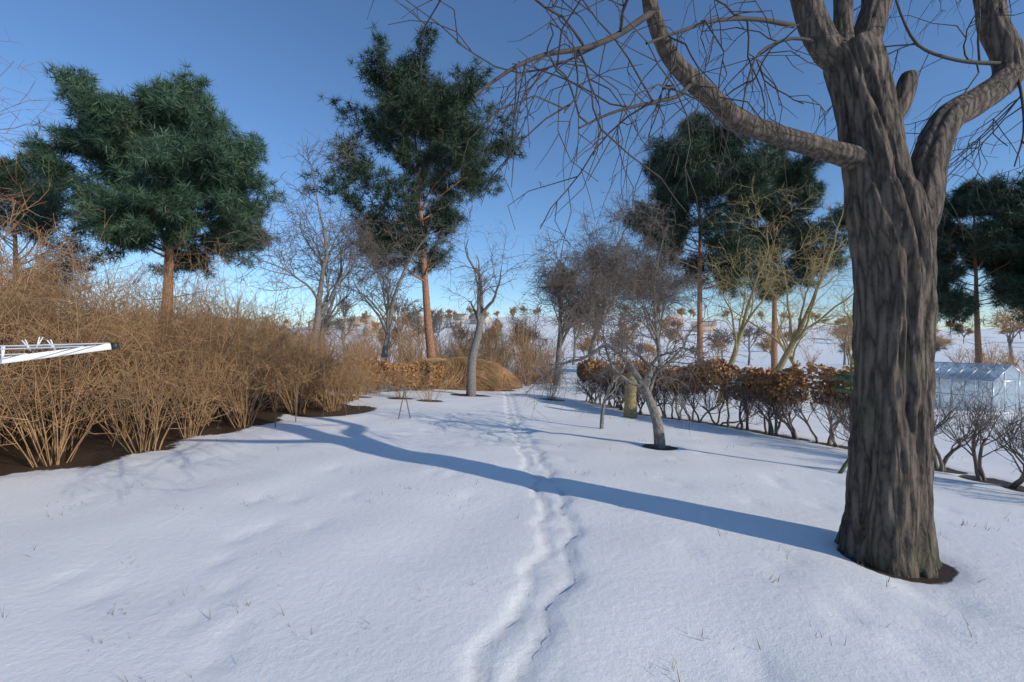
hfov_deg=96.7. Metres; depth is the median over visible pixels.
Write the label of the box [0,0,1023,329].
sky
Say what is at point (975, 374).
hedge
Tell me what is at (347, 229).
tree
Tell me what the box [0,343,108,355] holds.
rotary dryer lines
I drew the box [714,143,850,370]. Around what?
pine
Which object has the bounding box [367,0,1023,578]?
tree
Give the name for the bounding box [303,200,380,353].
tree
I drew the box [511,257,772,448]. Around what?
tree
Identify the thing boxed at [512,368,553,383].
dark hedge stems
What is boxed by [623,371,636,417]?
post
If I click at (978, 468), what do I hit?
hedge stems
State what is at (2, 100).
tree
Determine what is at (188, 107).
pine
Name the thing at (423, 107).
pine
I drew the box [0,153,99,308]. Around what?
tree
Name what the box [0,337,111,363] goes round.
rotary dryer
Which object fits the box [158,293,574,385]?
shrubs
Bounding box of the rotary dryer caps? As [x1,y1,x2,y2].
[111,342,119,348]
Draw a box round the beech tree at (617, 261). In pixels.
[525,180,666,375]
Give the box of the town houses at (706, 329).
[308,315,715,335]
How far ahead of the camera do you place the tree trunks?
91.05 m
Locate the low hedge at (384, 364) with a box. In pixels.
[150,356,457,414]
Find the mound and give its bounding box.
[404,361,522,390]
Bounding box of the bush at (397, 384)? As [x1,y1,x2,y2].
[370,356,430,398]
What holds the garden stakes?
on the ground at (614, 562)
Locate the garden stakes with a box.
[275,363,410,426]
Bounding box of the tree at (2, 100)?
[0,26,65,259]
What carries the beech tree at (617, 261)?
on the ground at (614, 562)
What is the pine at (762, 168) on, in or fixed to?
on the ground at (614, 562)
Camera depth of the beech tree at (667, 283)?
35.49 m
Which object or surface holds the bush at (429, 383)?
on the ground at (614, 562)
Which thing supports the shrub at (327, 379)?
on the ground at (614, 562)
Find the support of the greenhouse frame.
on the ground at (614, 562)
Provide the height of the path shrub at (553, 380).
2.194 m
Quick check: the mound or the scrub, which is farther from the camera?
the scrub
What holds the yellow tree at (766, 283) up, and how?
on the ground at (614, 562)
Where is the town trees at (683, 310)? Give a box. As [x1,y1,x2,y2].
[212,305,1022,352]
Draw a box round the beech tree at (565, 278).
[514,230,625,385]
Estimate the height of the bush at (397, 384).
1.622 m
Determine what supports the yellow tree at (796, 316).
on the ground at (614, 562)
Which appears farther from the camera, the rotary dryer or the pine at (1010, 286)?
the pine at (1010, 286)
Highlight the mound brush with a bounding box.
[393,352,527,392]
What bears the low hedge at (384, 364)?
on the ground at (614, 562)
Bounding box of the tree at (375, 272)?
[307,189,471,360]
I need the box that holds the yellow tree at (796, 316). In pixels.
[712,283,846,400]
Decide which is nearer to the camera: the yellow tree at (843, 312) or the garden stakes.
the garden stakes
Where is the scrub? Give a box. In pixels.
[234,315,1023,379]
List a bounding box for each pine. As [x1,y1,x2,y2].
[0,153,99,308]
[5,59,290,325]
[294,18,526,357]
[619,108,790,373]
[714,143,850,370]
[936,169,1023,372]
[978,218,1023,325]
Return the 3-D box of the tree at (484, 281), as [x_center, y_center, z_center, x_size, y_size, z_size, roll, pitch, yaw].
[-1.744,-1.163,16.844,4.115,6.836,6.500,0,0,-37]
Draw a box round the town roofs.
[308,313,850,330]
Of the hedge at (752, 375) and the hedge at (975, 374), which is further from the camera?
the hedge at (975, 374)
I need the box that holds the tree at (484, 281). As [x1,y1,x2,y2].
[428,195,549,395]
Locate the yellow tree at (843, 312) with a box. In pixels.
[807,283,853,371]
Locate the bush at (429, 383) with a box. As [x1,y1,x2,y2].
[399,354,454,400]
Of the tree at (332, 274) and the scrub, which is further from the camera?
the scrub
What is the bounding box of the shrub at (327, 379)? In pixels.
[255,298,395,414]
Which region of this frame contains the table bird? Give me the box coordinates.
[828,374,852,473]
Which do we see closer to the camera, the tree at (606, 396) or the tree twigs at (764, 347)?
the tree at (606, 396)
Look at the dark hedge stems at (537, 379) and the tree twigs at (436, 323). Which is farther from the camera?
the tree twigs at (436, 323)
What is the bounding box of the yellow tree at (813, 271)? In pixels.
[749,207,852,372]
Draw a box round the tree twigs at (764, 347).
[124,304,1023,357]
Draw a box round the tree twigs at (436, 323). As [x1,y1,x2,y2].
[151,290,949,354]
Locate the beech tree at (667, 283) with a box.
[607,187,728,379]
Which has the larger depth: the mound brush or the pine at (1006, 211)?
the pine at (1006, 211)
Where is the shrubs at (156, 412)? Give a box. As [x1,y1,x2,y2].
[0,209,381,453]
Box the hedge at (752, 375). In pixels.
[570,356,853,446]
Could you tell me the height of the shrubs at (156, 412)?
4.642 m
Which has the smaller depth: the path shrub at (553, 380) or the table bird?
the table bird
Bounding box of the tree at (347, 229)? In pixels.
[193,125,402,358]
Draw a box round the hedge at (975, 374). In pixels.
[935,369,1003,388]
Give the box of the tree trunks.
[267,305,1022,364]
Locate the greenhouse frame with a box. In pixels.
[934,362,1023,412]
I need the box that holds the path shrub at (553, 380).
[526,345,575,399]
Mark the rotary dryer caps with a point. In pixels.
(114, 345)
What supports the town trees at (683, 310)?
on the ground at (614, 562)
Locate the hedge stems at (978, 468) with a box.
[814,372,1023,488]
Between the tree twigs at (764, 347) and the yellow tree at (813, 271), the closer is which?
the yellow tree at (813, 271)
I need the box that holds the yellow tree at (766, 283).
[690,172,841,402]
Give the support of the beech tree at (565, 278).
on the ground at (614, 562)
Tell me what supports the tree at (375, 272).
on the ground at (614, 562)
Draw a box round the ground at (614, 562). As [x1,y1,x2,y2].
[0,316,1023,681]
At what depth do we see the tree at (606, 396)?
9.62 m

